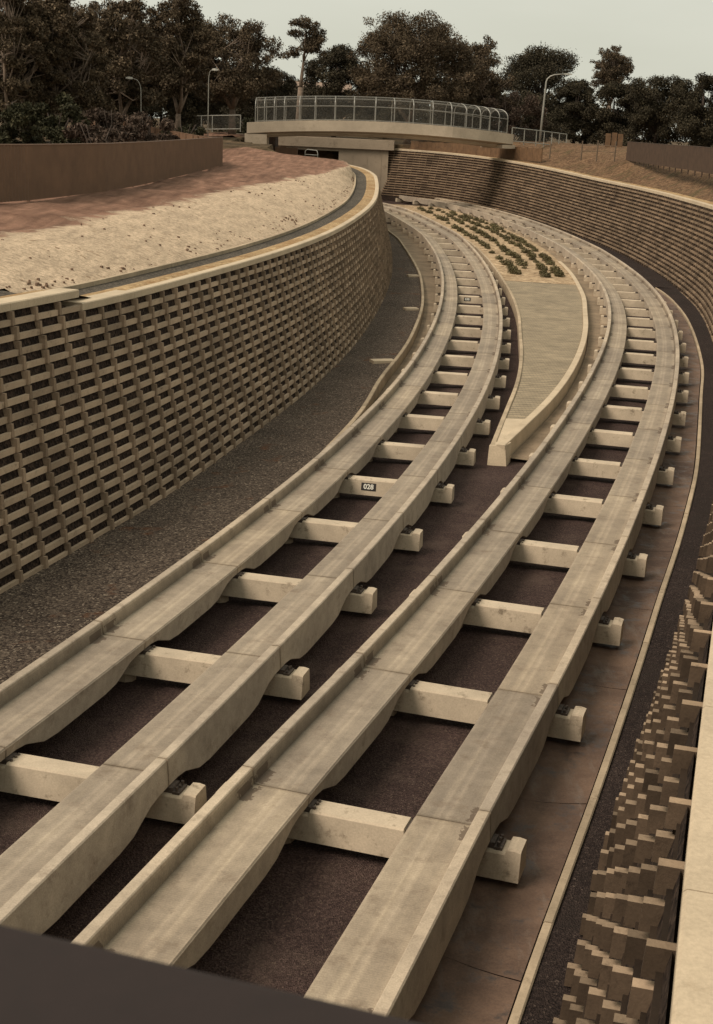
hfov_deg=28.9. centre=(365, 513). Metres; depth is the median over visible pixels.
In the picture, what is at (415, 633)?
guideway beam
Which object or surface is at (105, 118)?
dry bush
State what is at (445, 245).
sleeper
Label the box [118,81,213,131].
broadleaf tree
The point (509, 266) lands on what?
groundcover shrub
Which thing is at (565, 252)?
guideway beam
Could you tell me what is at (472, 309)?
sleeper
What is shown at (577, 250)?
sleeper
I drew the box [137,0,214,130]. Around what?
gum tree
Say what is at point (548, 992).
gravel strip
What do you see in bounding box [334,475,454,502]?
sleeper
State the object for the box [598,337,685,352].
sleeper
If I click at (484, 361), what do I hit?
guideway beam
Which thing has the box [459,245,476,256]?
guideway beam
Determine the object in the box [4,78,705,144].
wood
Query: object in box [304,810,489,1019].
guideway beam
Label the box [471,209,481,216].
guideway beam
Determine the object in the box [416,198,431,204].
guideway beam
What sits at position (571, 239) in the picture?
guideway beam
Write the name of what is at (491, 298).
guideway beam
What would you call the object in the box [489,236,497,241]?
groundcover shrub
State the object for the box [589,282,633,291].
sleeper
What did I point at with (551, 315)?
island paving
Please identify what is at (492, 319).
guideway beam
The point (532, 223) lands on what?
guideway beam
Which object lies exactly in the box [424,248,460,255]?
sleeper
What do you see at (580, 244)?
guideway beam
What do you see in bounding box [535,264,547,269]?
groundcover shrub
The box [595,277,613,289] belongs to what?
guideway beam
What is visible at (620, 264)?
guideway beam
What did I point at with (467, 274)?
sleeper
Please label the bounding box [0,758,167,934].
guideway beam
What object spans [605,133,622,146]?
hoarding
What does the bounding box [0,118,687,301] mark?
ground
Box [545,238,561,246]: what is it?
guideway beam
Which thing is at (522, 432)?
island kerb
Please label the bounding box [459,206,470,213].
guideway beam
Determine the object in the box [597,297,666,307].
sleeper
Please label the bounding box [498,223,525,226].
sleeper
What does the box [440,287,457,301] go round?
guideway beam
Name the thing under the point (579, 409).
guideway beam
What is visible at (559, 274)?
groundcover shrub
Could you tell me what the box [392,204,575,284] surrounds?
island sand
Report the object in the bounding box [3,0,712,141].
sky
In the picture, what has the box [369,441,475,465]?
sleeper
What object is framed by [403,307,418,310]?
concrete slab
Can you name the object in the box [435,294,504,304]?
sleeper
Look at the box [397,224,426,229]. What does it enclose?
sleeper
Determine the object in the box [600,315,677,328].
sleeper
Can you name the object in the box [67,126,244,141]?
embankment
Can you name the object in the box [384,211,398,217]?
guideway beam
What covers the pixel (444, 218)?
groundcover shrub
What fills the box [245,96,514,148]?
footbridge
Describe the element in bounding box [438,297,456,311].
guideway beam
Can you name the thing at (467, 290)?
sleeper
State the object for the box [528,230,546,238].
guideway beam
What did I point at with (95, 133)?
dry bush
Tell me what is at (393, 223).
sleeper
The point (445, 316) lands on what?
guideway beam
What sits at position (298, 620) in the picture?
guideway beam
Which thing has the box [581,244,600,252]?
guideway beam
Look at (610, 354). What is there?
guideway beam
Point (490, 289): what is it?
guideway beam
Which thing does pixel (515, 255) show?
groundcover shrub
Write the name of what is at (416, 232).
guideway beam
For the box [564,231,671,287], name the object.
gravel strip
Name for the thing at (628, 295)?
sleeper
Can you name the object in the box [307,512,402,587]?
guideway beam
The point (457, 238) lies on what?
guideway beam
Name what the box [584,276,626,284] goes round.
sleeper
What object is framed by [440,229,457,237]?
guideway beam
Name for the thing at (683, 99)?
broadleaf tree
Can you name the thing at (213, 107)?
broadleaf tree
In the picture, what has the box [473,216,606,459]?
island drain
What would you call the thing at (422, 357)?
guideway beam
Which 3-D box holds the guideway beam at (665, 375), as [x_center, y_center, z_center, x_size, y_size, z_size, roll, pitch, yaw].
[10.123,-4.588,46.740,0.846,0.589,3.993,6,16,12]
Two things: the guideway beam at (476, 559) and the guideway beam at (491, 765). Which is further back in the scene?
the guideway beam at (476, 559)
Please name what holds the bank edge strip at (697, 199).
on the bank grass at (567, 156)
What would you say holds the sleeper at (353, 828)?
on the trench floor
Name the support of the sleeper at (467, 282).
on the trench floor
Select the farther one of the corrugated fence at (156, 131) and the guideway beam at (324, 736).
the corrugated fence at (156, 131)
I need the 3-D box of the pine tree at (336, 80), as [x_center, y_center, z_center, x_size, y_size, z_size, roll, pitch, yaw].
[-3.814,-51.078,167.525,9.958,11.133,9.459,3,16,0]
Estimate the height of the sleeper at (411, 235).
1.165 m
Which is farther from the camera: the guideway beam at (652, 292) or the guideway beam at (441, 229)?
the guideway beam at (441, 229)
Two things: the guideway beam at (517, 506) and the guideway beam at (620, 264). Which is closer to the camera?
the guideway beam at (517, 506)
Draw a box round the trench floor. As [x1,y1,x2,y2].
[0,200,703,1023]
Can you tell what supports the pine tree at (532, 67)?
on the bank grass at (567, 156)
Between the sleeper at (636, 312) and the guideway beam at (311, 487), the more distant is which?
the sleeper at (636, 312)
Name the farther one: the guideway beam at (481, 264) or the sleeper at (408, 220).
the sleeper at (408, 220)
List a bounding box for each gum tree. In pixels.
[0,0,53,122]
[20,0,118,127]
[57,0,122,115]
[77,0,168,126]
[120,20,175,122]
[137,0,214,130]
[197,13,285,134]
[280,15,327,120]
[345,9,490,143]
[435,34,520,128]
[588,45,635,144]
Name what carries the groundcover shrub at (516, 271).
on the island sand
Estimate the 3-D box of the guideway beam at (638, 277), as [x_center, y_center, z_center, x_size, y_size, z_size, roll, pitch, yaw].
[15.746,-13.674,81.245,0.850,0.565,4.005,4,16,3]
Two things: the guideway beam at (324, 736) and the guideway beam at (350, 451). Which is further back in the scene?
the guideway beam at (350, 451)
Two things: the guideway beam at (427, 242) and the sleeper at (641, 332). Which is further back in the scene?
the guideway beam at (427, 242)
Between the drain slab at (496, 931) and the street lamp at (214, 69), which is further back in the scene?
the street lamp at (214, 69)
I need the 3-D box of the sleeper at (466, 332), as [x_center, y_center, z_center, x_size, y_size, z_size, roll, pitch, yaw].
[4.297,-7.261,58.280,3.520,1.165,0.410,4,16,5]
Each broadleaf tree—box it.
[0,63,80,139]
[54,71,150,127]
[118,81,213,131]
[162,92,227,131]
[206,98,273,131]
[235,65,296,121]
[274,87,332,120]
[346,94,424,138]
[414,79,498,127]
[469,90,548,140]
[501,88,570,141]
[553,79,600,143]
[580,80,642,145]
[619,74,688,145]
[664,72,712,147]
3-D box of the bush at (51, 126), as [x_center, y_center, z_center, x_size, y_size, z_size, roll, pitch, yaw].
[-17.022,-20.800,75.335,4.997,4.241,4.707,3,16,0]
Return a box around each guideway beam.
[0,621,144,757]
[0,747,5,761]
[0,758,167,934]
[72,766,308,967]
[94,550,237,648]
[103,645,279,785]
[195,498,301,573]
[226,569,352,667]
[242,653,409,804]
[265,458,347,517]
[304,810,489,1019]
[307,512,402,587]
[315,426,380,474]
[351,400,404,441]
[355,575,474,682]
[362,469,436,528]
[377,378,421,413]
[383,204,397,209]
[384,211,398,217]
[389,214,403,220]
[390,206,406,212]
[395,217,408,224]
[397,360,433,390]
[399,195,415,201]
[399,209,413,215]
[401,220,415,228]
[402,435,460,483]
[407,212,420,218]
[407,224,422,232]
[411,344,442,370]
[413,215,427,221]
[413,228,428,236]
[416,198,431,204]
[416,684,557,839]
[418,232,434,242]
[420,218,435,225]
[422,330,448,353]
[424,237,439,248]
[426,222,441,229]
[428,244,444,255]
[428,519,519,600]
[429,318,452,338]
[429,408,476,447]
[432,200,446,207]
[433,198,454,203]
[433,225,448,233]
[433,250,448,261]
[434,306,455,325]
[436,257,451,268]
[438,264,454,276]
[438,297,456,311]
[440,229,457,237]
[440,271,456,284]
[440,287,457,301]
[441,279,456,291]
[446,203,459,210]
[447,234,463,243]
[448,385,488,419]
[450,201,470,206]
[453,239,470,249]
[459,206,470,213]
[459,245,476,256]
[462,365,495,394]
[465,204,484,209]
[465,252,482,263]
[469,259,486,270]
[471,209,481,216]
[471,349,499,374]
[473,266,490,278]
[477,273,494,286]
[477,334,501,356]
[479,207,497,213]
[480,281,497,295]
[480,476,550,539]
[481,321,502,338]
[482,212,492,219]
[482,290,500,305]
[483,300,501,313]
[483,310,502,325]
[491,210,509,216]
[492,216,504,223]
[497,598,600,706]
[502,219,517,226]
[503,213,520,219]
[511,222,527,230]
[514,217,530,223]
[516,442,574,492]
[520,226,537,234]
[524,220,542,226]
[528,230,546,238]
[534,224,551,230]
[537,234,554,242]
[543,227,560,234]
[543,414,591,457]
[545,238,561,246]
[550,536,628,617]
[553,231,570,238]
[553,242,570,251]
[561,247,579,257]
[562,235,580,243]
[562,392,603,428]
[569,252,587,262]
[572,239,590,247]
[576,258,595,269]
[578,372,612,403]
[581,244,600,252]
[583,264,601,275]
[584,490,646,552]
[589,270,608,282]
[589,356,619,383]
[590,249,609,258]
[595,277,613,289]
[597,342,623,366]
[599,254,618,264]
[599,284,618,297]
[603,291,622,305]
[603,329,625,349]
[606,299,625,314]
[607,260,627,270]
[607,308,626,323]
[607,318,626,334]
[608,453,659,503]
[616,266,636,277]
[624,273,644,284]
[625,424,668,465]
[631,279,652,291]
[637,400,674,435]
[638,287,658,299]
[644,294,664,308]
[646,379,677,409]
[648,303,669,317]
[652,312,674,328]
[652,362,678,384]
[655,323,677,340]
[655,347,679,366]
[656,334,678,353]
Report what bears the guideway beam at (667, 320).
on the sleeper at (641, 332)
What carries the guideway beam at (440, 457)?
on the sleeper at (373, 486)
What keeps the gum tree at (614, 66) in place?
on the ground at (232, 142)
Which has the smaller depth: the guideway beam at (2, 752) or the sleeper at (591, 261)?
the guideway beam at (2, 752)
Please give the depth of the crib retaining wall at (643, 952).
12.24 m
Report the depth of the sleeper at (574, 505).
30.04 m
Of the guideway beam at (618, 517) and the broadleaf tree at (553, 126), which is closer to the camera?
the guideway beam at (618, 517)
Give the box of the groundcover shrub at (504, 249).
[500,246,509,251]
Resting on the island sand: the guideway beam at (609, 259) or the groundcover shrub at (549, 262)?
the groundcover shrub at (549, 262)
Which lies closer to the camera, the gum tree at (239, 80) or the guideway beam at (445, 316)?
the guideway beam at (445, 316)
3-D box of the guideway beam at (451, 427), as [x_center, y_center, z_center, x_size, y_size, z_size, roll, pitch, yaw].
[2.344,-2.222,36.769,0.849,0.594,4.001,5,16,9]
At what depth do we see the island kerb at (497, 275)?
60.59 m
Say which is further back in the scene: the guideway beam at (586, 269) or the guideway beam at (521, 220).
the guideway beam at (521, 220)
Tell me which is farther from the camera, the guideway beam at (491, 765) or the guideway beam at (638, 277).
the guideway beam at (638, 277)
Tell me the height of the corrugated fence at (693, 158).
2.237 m
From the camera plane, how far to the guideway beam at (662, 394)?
42.82 m
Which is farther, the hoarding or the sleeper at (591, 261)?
the hoarding
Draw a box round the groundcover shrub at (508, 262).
[500,258,513,265]
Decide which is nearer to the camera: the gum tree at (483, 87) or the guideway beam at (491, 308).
the guideway beam at (491, 308)
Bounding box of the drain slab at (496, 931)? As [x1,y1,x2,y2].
[409,290,699,1023]
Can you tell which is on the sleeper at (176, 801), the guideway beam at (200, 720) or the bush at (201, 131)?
the guideway beam at (200, 720)
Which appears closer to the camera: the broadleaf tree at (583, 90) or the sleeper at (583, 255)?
the sleeper at (583, 255)
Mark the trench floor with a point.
(286, 926)
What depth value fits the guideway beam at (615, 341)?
54.60 m
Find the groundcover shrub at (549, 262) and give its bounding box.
[544,259,554,264]
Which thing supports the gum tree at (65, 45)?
on the ground at (232, 142)
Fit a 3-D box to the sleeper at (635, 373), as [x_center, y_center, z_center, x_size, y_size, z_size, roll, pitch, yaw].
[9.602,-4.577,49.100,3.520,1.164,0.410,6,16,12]
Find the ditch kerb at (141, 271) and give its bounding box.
[49,171,355,289]
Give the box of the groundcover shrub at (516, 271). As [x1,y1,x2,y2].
[507,266,521,274]
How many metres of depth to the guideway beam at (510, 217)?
131.25 m
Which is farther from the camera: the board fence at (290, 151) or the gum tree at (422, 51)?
the gum tree at (422, 51)
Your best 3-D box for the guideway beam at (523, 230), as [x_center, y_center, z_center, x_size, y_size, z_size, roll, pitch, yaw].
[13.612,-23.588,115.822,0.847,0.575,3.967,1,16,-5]
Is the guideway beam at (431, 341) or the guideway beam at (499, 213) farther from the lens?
the guideway beam at (499, 213)
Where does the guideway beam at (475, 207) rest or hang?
on the sleeper
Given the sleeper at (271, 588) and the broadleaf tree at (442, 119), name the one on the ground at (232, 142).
the broadleaf tree at (442, 119)
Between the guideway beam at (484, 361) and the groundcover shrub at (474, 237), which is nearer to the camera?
the guideway beam at (484, 361)
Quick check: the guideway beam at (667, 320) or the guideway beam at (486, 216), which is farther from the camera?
the guideway beam at (486, 216)
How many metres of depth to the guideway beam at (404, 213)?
125.38 m
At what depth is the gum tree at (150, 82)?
141.21 m
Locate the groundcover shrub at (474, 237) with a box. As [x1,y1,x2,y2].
[470,234,477,239]
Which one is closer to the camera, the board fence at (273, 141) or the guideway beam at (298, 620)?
the guideway beam at (298, 620)
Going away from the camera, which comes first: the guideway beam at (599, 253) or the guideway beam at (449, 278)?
the guideway beam at (449, 278)
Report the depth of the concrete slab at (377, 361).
49.32 m
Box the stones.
[1,172,353,289]
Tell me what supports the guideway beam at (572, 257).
on the sleeper at (599, 267)
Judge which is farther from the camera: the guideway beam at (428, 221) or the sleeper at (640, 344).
the guideway beam at (428, 221)
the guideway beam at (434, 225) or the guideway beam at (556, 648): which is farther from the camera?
the guideway beam at (434, 225)
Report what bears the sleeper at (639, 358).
on the trench floor
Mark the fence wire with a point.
(598, 145)
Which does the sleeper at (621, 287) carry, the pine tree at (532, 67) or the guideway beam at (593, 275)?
the guideway beam at (593, 275)
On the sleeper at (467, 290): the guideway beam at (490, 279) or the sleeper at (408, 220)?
the guideway beam at (490, 279)
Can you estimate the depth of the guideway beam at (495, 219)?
127.31 m
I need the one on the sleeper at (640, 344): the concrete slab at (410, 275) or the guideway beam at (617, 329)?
the guideway beam at (617, 329)
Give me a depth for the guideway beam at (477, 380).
44.31 m
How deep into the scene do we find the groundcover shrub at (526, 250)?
94.89 m
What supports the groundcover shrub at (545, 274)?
on the island sand
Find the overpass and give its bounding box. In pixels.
[0,925,421,1023]
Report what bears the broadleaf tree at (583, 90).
on the bank grass at (567, 156)
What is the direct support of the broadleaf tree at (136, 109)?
on the ground at (232, 142)
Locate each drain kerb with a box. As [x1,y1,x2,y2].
[321,230,423,451]
[508,287,703,1023]
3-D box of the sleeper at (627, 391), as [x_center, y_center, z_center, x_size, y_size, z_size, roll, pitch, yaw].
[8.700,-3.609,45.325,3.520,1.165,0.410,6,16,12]
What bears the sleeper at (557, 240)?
on the trench floor
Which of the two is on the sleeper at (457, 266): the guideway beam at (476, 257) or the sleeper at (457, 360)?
the guideway beam at (476, 257)
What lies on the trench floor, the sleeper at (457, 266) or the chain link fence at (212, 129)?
the sleeper at (457, 266)
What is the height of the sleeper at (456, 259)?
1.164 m
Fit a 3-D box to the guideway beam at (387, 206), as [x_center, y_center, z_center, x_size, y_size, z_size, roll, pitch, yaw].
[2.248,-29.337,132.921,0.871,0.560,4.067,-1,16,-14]
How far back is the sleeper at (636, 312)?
67.87 m
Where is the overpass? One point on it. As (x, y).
(44, 979)
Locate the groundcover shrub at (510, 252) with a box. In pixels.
[504,250,515,255]
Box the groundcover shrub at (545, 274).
[538,270,550,277]
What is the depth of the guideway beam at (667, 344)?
54.23 m
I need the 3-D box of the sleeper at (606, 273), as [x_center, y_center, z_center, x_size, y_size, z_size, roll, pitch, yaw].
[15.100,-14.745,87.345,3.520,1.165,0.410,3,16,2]
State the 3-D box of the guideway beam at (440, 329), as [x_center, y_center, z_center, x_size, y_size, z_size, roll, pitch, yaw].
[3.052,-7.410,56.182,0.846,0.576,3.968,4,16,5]
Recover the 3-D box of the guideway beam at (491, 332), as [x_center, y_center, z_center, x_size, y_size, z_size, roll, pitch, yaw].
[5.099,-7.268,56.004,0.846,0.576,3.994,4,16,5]
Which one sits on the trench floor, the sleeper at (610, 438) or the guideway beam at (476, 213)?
the sleeper at (610, 438)
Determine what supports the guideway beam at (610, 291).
on the sleeper at (632, 303)
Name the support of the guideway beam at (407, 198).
on the sleeper
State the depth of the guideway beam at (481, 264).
82.94 m
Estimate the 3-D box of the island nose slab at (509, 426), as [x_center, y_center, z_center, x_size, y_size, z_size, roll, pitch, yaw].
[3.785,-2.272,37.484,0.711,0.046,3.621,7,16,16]
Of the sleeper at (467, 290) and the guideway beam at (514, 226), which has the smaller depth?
the sleeper at (467, 290)
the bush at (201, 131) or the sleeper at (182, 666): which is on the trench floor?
the sleeper at (182, 666)
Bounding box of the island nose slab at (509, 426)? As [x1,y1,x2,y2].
[497,418,523,441]
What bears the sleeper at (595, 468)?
on the trench floor
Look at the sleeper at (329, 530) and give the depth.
27.45 m
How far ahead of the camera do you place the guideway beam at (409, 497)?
28.90 m
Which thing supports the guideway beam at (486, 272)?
on the sleeper at (467, 282)
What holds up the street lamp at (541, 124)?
on the gravel path
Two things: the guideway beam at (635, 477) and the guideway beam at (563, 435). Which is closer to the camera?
the guideway beam at (635, 477)
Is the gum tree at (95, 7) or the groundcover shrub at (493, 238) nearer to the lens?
the groundcover shrub at (493, 238)
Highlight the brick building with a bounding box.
[260,80,351,120]
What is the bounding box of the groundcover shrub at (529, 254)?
[526,251,536,256]
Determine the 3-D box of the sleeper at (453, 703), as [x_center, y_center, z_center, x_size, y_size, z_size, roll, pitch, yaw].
[1.228,2.967,19.154,3.520,1.158,0.410,7,16,16]
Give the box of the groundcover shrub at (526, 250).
[520,248,531,252]
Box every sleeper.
[0,752,206,823]
[119,645,309,699]
[216,571,376,613]
[217,782,526,883]
[284,517,422,550]
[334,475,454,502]
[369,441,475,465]
[386,218,414,221]
[386,388,499,408]
[391,221,420,225]
[391,680,586,741]
[395,198,407,202]
[395,413,490,434]
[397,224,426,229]
[401,369,505,387]
[402,228,434,233]
[408,232,441,237]
[409,589,623,645]
[412,352,508,368]
[414,237,448,242]
[419,242,455,249]
[421,338,510,352]
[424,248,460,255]
[426,325,510,338]
[428,255,465,262]
[431,262,488,269]
[431,313,509,326]
[433,269,493,277]
[433,303,507,314]
[435,277,497,286]
[435,285,501,295]
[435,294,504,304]
[462,531,647,576]
[488,219,516,223]
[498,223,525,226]
[500,487,663,524]
[507,226,535,230]
[516,230,545,234]
[524,234,554,238]
[529,453,674,484]
[532,238,564,242]
[541,242,573,247]
[549,247,583,252]
[550,424,681,451]
[556,251,593,258]
[564,257,601,264]
[566,401,685,425]
[571,263,610,270]
[578,269,618,277]
[578,381,688,402]
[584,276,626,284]
[587,364,688,383]
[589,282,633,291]
[593,290,638,298]
[594,349,687,366]
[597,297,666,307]
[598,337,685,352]
[599,306,672,316]
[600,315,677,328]
[600,325,682,339]
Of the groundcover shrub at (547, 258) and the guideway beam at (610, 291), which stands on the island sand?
the groundcover shrub at (547, 258)
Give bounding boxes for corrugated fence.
[0,137,222,201]
[92,121,210,140]
[626,141,712,178]
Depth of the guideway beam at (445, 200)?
149.86 m
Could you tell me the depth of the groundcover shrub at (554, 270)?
83.52 m
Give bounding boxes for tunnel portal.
[236,133,393,192]
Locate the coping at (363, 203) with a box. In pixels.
[0,165,374,297]
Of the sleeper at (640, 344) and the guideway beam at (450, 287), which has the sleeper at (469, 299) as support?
the guideway beam at (450, 287)
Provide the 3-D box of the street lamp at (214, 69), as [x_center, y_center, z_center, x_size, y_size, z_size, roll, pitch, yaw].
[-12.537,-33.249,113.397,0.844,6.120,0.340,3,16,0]
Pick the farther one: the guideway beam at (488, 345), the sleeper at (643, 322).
the sleeper at (643, 322)
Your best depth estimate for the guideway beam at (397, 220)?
113.59 m
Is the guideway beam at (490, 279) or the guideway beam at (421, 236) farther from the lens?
the guideway beam at (421, 236)
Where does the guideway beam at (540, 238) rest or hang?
on the sleeper at (568, 245)
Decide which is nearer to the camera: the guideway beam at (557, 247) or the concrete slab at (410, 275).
the concrete slab at (410, 275)
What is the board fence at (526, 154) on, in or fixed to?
on the bank grass at (567, 156)
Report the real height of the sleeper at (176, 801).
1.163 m
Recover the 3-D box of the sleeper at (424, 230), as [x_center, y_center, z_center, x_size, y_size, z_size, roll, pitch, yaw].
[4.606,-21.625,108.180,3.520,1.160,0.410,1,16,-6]
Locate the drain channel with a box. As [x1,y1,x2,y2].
[376,224,440,399]
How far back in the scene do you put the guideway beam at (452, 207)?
142.11 m
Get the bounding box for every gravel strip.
[521,267,712,1023]
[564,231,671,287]
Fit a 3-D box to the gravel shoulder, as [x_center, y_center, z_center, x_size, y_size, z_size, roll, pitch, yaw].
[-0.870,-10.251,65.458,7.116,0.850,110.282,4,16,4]
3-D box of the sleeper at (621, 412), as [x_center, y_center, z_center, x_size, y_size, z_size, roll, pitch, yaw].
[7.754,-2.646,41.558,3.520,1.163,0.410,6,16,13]
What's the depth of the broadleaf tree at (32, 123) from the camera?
109.81 m
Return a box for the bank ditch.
[0,168,365,295]
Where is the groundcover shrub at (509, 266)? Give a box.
[506,264,516,269]
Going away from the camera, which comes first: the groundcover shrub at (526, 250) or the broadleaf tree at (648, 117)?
the groundcover shrub at (526, 250)
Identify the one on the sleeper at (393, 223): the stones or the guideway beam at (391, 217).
the guideway beam at (391, 217)
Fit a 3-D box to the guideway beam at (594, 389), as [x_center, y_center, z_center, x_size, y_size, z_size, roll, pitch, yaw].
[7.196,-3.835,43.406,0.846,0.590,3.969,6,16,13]
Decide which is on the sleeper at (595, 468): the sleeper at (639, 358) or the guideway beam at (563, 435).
the guideway beam at (563, 435)
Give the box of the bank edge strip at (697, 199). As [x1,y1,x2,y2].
[396,148,712,204]
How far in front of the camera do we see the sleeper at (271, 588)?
23.67 m
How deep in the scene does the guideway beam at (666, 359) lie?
50.38 m
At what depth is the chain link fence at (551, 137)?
146.79 m
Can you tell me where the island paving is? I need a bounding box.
[505,281,582,418]
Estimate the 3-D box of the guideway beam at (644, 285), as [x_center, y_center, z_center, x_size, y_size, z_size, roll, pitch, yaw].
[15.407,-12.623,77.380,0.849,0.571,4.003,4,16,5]
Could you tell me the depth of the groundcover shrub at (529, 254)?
92.59 m
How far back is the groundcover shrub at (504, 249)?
94.41 m
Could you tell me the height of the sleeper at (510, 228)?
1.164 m
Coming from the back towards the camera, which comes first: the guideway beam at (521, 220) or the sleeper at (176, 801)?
the guideway beam at (521, 220)
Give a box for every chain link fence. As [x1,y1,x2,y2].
[186,115,240,131]
[512,127,566,146]
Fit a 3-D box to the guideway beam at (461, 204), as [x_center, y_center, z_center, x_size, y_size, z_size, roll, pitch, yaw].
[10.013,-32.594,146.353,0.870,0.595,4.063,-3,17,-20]
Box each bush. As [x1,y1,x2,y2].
[0,101,46,143]
[22,92,90,143]
[62,119,132,142]
[81,107,148,141]
[125,111,179,141]
[161,124,206,135]
[225,116,265,133]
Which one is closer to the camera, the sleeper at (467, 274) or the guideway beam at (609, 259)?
the sleeper at (467, 274)
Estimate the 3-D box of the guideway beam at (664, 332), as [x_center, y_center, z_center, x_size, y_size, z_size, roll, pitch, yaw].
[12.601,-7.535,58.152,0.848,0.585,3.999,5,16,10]
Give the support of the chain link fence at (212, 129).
on the embankment
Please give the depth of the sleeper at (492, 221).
129.25 m
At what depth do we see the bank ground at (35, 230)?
45.02 m
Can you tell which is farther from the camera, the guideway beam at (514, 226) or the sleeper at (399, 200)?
the sleeper at (399, 200)
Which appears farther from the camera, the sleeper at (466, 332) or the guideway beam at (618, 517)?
the sleeper at (466, 332)
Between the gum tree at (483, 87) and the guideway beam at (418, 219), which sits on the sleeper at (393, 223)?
the guideway beam at (418, 219)
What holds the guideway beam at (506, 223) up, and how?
on the sleeper at (510, 228)
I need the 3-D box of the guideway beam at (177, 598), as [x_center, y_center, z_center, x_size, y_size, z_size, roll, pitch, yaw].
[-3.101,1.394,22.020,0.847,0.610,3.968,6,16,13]
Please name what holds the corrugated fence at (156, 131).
on the ground at (232, 142)
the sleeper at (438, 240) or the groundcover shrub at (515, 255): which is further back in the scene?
the sleeper at (438, 240)
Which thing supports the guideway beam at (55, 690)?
on the sleeper at (176, 801)
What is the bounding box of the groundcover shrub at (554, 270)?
[549,266,561,272]
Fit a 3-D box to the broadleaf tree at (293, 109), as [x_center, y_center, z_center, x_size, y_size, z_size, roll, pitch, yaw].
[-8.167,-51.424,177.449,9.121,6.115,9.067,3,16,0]
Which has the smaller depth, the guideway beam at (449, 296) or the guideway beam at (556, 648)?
the guideway beam at (556, 648)
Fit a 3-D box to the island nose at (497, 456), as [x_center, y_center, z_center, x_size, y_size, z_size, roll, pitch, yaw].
[3.430,-1.474,35.549,0.528,0.640,0.770,6,16,12]
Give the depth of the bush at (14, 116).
69.18 m
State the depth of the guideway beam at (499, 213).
135.24 m
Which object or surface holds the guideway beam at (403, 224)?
on the sleeper at (424, 230)
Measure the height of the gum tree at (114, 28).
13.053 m
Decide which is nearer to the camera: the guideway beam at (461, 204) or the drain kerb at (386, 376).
the drain kerb at (386, 376)
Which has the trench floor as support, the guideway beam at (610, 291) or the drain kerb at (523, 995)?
the drain kerb at (523, 995)
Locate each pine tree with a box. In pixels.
[294,43,370,136]
[495,42,582,141]
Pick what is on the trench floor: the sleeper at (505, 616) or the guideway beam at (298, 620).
the sleeper at (505, 616)
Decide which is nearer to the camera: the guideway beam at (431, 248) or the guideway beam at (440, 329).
the guideway beam at (440, 329)
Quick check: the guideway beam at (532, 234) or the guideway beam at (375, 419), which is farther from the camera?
the guideway beam at (532, 234)
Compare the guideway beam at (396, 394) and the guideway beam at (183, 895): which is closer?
the guideway beam at (183, 895)
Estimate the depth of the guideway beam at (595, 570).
23.94 m
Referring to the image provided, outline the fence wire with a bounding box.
[586,145,613,152]
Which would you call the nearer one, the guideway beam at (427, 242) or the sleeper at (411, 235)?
the guideway beam at (427, 242)
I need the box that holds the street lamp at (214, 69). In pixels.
[207,68,218,136]
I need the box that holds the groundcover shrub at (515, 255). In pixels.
[511,253,520,258]
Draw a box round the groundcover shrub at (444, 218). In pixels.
[440,215,449,220]
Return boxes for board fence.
[269,137,277,150]
[275,147,297,154]
[411,141,542,161]
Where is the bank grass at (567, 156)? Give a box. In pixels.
[398,140,712,201]
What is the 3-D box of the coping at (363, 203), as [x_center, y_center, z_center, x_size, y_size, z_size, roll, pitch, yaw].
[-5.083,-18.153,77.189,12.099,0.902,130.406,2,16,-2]
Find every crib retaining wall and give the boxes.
[0,165,392,593]
[381,148,712,1023]
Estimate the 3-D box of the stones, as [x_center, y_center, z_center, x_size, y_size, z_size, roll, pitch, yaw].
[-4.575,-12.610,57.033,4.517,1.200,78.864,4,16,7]
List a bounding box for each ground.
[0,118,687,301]
[0,147,353,292]
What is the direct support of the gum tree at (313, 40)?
on the ground at (232, 142)
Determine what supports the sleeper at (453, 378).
on the trench floor
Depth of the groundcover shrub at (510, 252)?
92.42 m
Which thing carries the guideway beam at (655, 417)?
on the sleeper at (610, 438)
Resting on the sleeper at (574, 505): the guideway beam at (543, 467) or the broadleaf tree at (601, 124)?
the guideway beam at (543, 467)
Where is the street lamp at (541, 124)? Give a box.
[538,73,571,142]
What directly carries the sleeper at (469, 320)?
on the trench floor
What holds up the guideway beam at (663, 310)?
on the sleeper at (643, 322)
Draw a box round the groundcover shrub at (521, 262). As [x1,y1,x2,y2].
[515,259,527,265]
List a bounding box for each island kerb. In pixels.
[387,203,522,444]
[496,261,587,454]
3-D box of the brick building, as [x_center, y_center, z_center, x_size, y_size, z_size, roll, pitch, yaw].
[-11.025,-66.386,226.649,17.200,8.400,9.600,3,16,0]
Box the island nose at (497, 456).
[487,442,510,465]
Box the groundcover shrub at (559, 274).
[554,270,564,276]
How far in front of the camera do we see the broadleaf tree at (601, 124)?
173.40 m
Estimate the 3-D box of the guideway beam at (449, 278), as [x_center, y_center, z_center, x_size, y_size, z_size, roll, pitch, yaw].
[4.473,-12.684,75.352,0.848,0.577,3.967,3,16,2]
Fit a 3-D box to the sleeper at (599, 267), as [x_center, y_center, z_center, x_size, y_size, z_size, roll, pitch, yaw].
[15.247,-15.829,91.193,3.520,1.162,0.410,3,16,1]
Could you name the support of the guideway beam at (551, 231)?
on the sleeper at (540, 232)
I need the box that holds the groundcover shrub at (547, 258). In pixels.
[542,255,551,261]
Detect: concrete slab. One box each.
[369,359,393,363]
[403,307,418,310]
[407,274,418,276]
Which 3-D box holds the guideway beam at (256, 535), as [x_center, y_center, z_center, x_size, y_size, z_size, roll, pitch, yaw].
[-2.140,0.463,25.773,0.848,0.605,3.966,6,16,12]
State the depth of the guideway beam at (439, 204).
145.49 m
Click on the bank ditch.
(354, 200)
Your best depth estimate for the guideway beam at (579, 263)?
89.04 m
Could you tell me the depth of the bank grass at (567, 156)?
124.47 m
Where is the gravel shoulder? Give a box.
[0,233,420,683]

